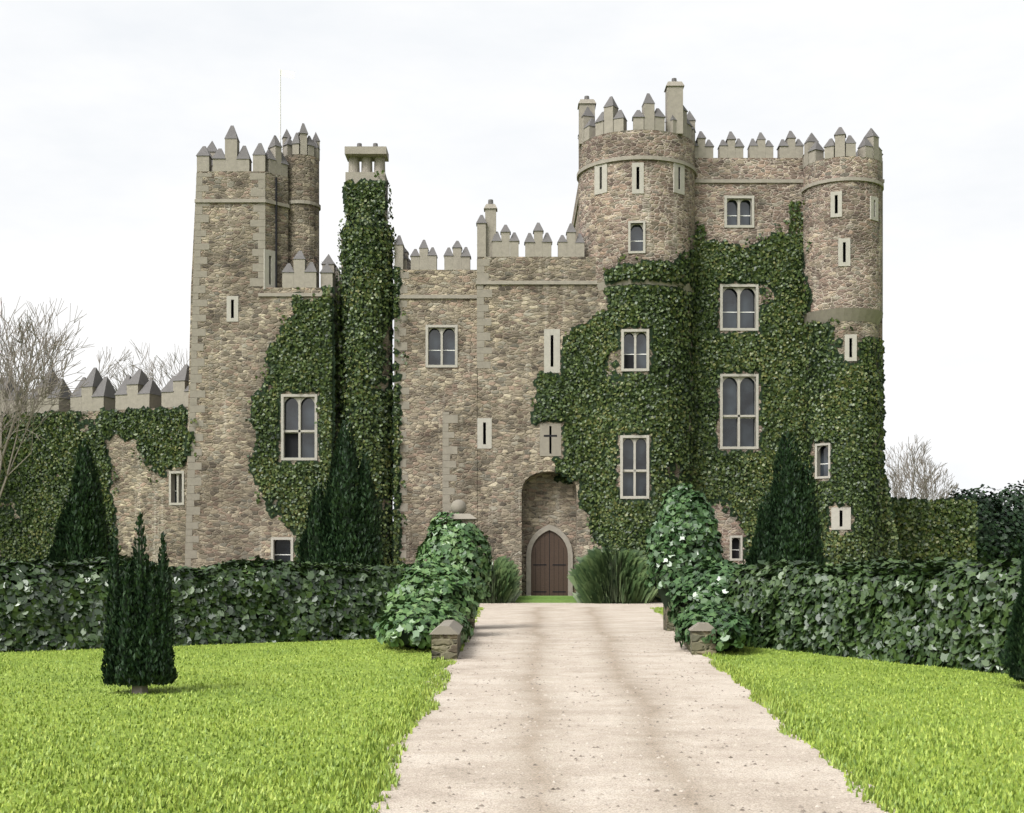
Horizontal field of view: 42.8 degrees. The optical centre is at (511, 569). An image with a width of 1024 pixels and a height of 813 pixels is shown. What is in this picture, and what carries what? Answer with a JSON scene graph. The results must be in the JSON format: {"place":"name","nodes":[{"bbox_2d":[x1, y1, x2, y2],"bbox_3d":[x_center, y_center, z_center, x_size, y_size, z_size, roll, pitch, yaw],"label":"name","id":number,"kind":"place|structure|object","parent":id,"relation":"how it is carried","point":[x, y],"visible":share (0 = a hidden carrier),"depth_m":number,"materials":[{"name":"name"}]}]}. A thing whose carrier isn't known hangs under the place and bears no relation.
{"place":"outdoors","nodes":[
{"label":"outdoors","id":0,"kind":"place"},
{"bbox_2d":[46,438,112,562],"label":"conifer","id":1,"kind":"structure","parent":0,"point":[82,522],"depth_m":49.51,"materials":[{"name":"green plant"}]},
{"bbox_2d":[0,407,187,566],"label":"stone wall","id":2,"kind":"structure","parent":0,"point":[137,491],"depth_m":64.42,"materials":[{"name":"beige stone"}]},
{"bbox_2d":[341,227,392,563],"bbox_3d":[-6.808,-7.123,61.300,2.440,17.247,2.440,0,0,0],"label":"chimney stack","id":3,"kind":"object","parent":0,"point":[384,386],"visible":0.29,"depth_m":60.76,"materials":[{"name":"beige stone"}]},
{"bbox_2d":[345,172,387,222],"bbox_3d":[-6.808,-17.424,61.300,1.840,1.984,1.400,0,0,0],"label":"chimney","id":4,"kind":"object","parent":3,"relation":"on","point":[368,177],"visible":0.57,"depth_m":60.60,"materials":[{"name":"beige stone"}]},
{"bbox_2d":[443,370,477,526],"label":"wall","id":5,"kind":"structure","parent":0,"point":[462,404],"depth_m":59.60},
{"bbox_2d":[0,607,1023,812],"bbox_3d":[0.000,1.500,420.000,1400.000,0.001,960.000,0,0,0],"label":"lawn","id":6,"kind":"structure","parent":0,"point":[116,734],"depth_m":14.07,"materials":[{"name":"green plant"}]},
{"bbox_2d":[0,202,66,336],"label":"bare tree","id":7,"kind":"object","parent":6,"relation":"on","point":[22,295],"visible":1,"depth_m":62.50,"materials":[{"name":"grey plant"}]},
{"bbox_2d":[0,310,78,454],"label":"bare tree","id":8,"kind":"object","parent":6,"relation":"on","point":[27,387],"visible":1,"depth_m":55.94,"materials":[{"name":"grey plant"}]},
{"bbox_2d":[0,290,125,395],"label":"bare tree","id":9,"kind":"object","parent":6,"relation":"on","point":[58,337],"visible":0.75,"depth_m":85.58,"materials":[{"name":"grey plant"}]},
{"bbox_2d":[100,512,179,693],"bbox_3d":[-4.510,0.398,15.910,0.941,2.204,0.867,0,0,0],"label":"juniper","id":10,"kind":"object","parent":6,"relation":"on","point":[139,653],"visible":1,"depth_m":15.71,"materials":[{"name":"green plant"}]},
{"bbox_2d":[101,351,188,390],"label":"bare tree","id":11,"kind":"object","parent":6,"relation":"on","point":[149,378],"visible":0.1,"depth_m":93.32,"materials":[{"name":"grey plant"}]},
{"bbox_2d":[0,554,416,651],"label":"hedge","id":12,"kind":"object","parent":6,"relation":"on","point":[45,605],"visible":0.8,"depth_m":26.11,"materials":[{"name":"green plant"}]},
{"bbox_2d":[185,288,340,573],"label":"castle tower","id":13,"kind":"structure","parent":6,"relation":"on","point":[233,521],"depth_m":60.00,"materials":[{"name":"stone"}]},
{"bbox_2d":[191,171,288,287],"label":"castle tower","id":14,"kind":"structure","parent":13,"relation":"on","point":[231,259],"depth_m":60.00,"materials":[{"name":"stone"}]},
{"bbox_2d":[285,154,318,287],"bbox_3d":[-9.989,-16.207,61.900,1.720,6.356,1.720,0,0,0],"label":"turret","id":15,"kind":"object","parent":13,"relation":"on","point":[303,173],"visible":0.55,"depth_m":61.14,"materials":[{"name":"beige stone"}]},
{"bbox_2d":[296,418,383,565],"bbox_3d":[-6.941,-2.258,51.978,3.997,7.516,3.494,0,0,-31],"label":"conifer","id":16,"kind":"object","parent":6,"relation":"on","point":[346,530],"visible":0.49,"depth_m":51.40,"materials":[{"name":"green plant"}]},
{"bbox_2d":[375,598,473,649],"bbox_3d":[-1.716,1.025,25.803,1.929,0.950,5.335,0,0,0],"label":"wall ivy","id":17,"kind":"object","parent":6,"relation":"on","point":[412,622],"visible":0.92,"depth_m":24.11,"materials":[{"name":"green plant"}]},
{"bbox_2d":[382,560,480,619],"bbox_3d":[-1.874,0.645,29.326,2.425,1.711,2.823,0,0,0],"label":"wall ivy","id":18,"kind":"object","parent":6,"relation":"on","point":[437,581],"visible":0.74,"depth_m":28.50,"materials":[{"name":"green plant"}]},
{"bbox_2d":[394,270,476,565],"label":"castle block","id":19,"kind":"structure","parent":6,"relation":"on","point":[433,392],"depth_m":60.70,"materials":[{"name":"stone"}]},
{"bbox_2d":[0,69,884,595],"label":"castle dressings","id":20,"kind":"structure","parent":6,"relation":"on","point":[548,559],"depth_m":60.11,"materials":[{"name":"beige stone"}]},
{"bbox_2d":[0,178,978,601],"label":"ivy on castle","id":21,"kind":"object","parent":20,"relation":"attached to","point":[588,406],"visible":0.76,"depth_m":60.08,"materials":[{"name":"green plant"}]},
{"bbox_2d":[579,130,694,287],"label":"round tower","id":22,"kind":"structure","parent":20,"relation":"attached to","point":[662,210],"depth_m":59.00,"materials":[{"name":"stone"}]},
{"bbox_2d":[803,156,881,312],"bbox_3d":[15.370,-15.233,60.850,3.600,6.857,3.600,0,0,0],"label":"castle turret","id":23,"kind":"object","parent":20,"relation":"attached to","point":[857,283],"visible":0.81,"depth_m":59.31,"materials":[{"name":"stone"}]},
{"bbox_2d":[667,558,747,621],"bbox_3d":[4.469,0.630,27.611,2.488,1.739,3.732,0,0,0],"label":"kerb wall ivy","id":24,"kind":"object","parent":6,"relation":"on","point":[699,583],"visible":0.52,"depth_m":26.82,"materials":[{"name":"green plant"}]},
{"bbox_2d":[673,603,754,651],"bbox_3d":[3.759,1.060,24.146,1.457,0.880,3.554,0,0,0],"label":"kerb wall ivy","id":25,"kind":"object","parent":6,"relation":"on","point":[732,625],"visible":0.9,"depth_m":23.14,"materials":[{"name":"green plant"}]},
{"bbox_2d":[723,556,1023,673],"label":"hedge","id":26,"kind":"object","parent":6,"relation":"on","point":[955,613],"visible":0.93,"depth_m":21.38,"materials":[{"name":"green plant"}]},
{"bbox_2d":[884,436,960,498],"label":"bare tree","id":27,"kind":"object","parent":6,"relation":"on","point":[918,458],"visible":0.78,"depth_m":91.69,"materials":[{"name":"grey plant"}]},
{"bbox_2d":[897,450,983,499],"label":"bare tree","id":28,"kind":"object","parent":6,"relation":"on","point":[934,494],"visible":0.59,"depth_m":96.35,"materials":[{"name":"grey plant"}]},
{"bbox_2d":[946,483,1023,586],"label":"evergreen","id":29,"kind":"object","parent":6,"relation":"on","point":[996,525],"visible":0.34,"depth_m":74.13,"materials":[{"name":"green plant"}]},
{"bbox_2d":[990,482,1023,558],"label":"evergreen","id":30,"kind":"object","parent":6,"relation":"on","point":[1009,501],"visible":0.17,"depth_m":78.69,"materials":[{"name":"green plant"}]},
{"bbox_2d":[998,544,1023,682],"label":"juniper","id":31,"kind":"object","parent":6,"relation":"on","point":[1014,658],"visible":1,"depth_m":16.36,"materials":[{"name":"green plant"}]},
{"bbox_2d":[0,0,1023,547],"label":"sky","id":32,"kind":"structure","parent":0,"point":[108,108],"materials":[{"name":"white"}]},
{"bbox_2d":[370,602,901,812],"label":"gravel drive","id":33,"kind":"structure","parent":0,"point":[516,623],"depth_m":11.89,"materials":[{"name":"beige gravel"}]},
{"bbox_2d":[479,555,521,602],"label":"ornamental grass","id":34,"kind":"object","parent":33,"relation":"on","point":[505,578],"depth_m":57.33,"materials":[{"name":"green plant"}]},
{"bbox_2d":[477,257,598,595],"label":"wall","id":35,"kind":"structure","parent":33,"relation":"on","point":[522,498],"depth_m":59.60,"materials":[{"name":"stone"}]},
{"bbox_2d":[514,596,579,602],"bbox_3d":[1.702,1.360,59.100,4.322,0.280,2.000,0,0,0],"label":"grass strip","id":36,"kind":"object","parent":33,"relation":"on","point":[547,599],"depth_m":58.59,"materials":[{"name":"green plant"}]},
{"bbox_2d":[429,492,716,659],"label":"stone pillars","id":37,"kind":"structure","parent":33,"relation":"on","point":[446,639],"depth_m":22.80,"materials":[{"name":"stone"}]},
{"bbox_2d":[415,510,494,601],"bbox_3d":[-1.439,-0.029,32.821,2.044,2.922,1.928,0,0,0],"label":"pier ivy","id":38,"kind":"object","parent":37,"relation":"attached to","point":[452,546],"visible":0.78,"depth_m":32.27,"materials":[{"name":"green plant"}]},
{"bbox_2d":[645,482,724,608],"bbox_3d":[4.223,-0.359,31.776,1.973,3.493,2.051,0,0,0],"label":"pier ivy","id":39,"kind":"object","parent":37,"relation":"on","point":[681,538],"visible":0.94,"depth_m":31.20,"materials":[{"name":"green plant"}]},
{"bbox_2d":[566,546,657,603],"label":"ornamental grass","id":40,"kind":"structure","parent":33,"relation":"on","point":[601,577],"depth_m":56.76,"materials":[{"name":"green plant"}]},
{"bbox_2d":[382,632,868,812],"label":"gravel stones","id":41,"kind":"object","parent":33,"relation":"on","point":[620,789],"visible":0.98,"depth_m":11.06,"materials":[{"name":"beige gravel"}]},
{"bbox_2d":[599,289,692,601],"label":"castle wall","id":42,"kind":"structure","parent":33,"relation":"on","point":[603,303],"depth_m":59.11,"materials":[{"name":"stone"}]},
{"bbox_2d":[572,158,882,565],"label":"castle keep","id":43,"kind":"structure","parent":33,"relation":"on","point":[771,209],"depth_m":61.00,"materials":[{"name":"stone"}]},
{"bbox_2d":[742,430,825,576],"bbox_3d":[10.999,-2.034,51.889,3.962,7.080,3.234,0,0,43],"label":"conifer","id":44,"kind":"object","parent":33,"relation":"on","point":[786,528],"visible":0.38,"depth_m":51.56,"materials":[{"name":"green plant"}]},
{"bbox_2d":[806,321,880,561],"bbox_3d":[15.430,-4.981,60.950,3.480,12.961,3.480,0,0,0],"label":"castle turret","id":45,"kind":"object","parent":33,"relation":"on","point":[857,327],"visible":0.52,"depth_m":59.47,"materials":[{"name":"stone"}]}
]}

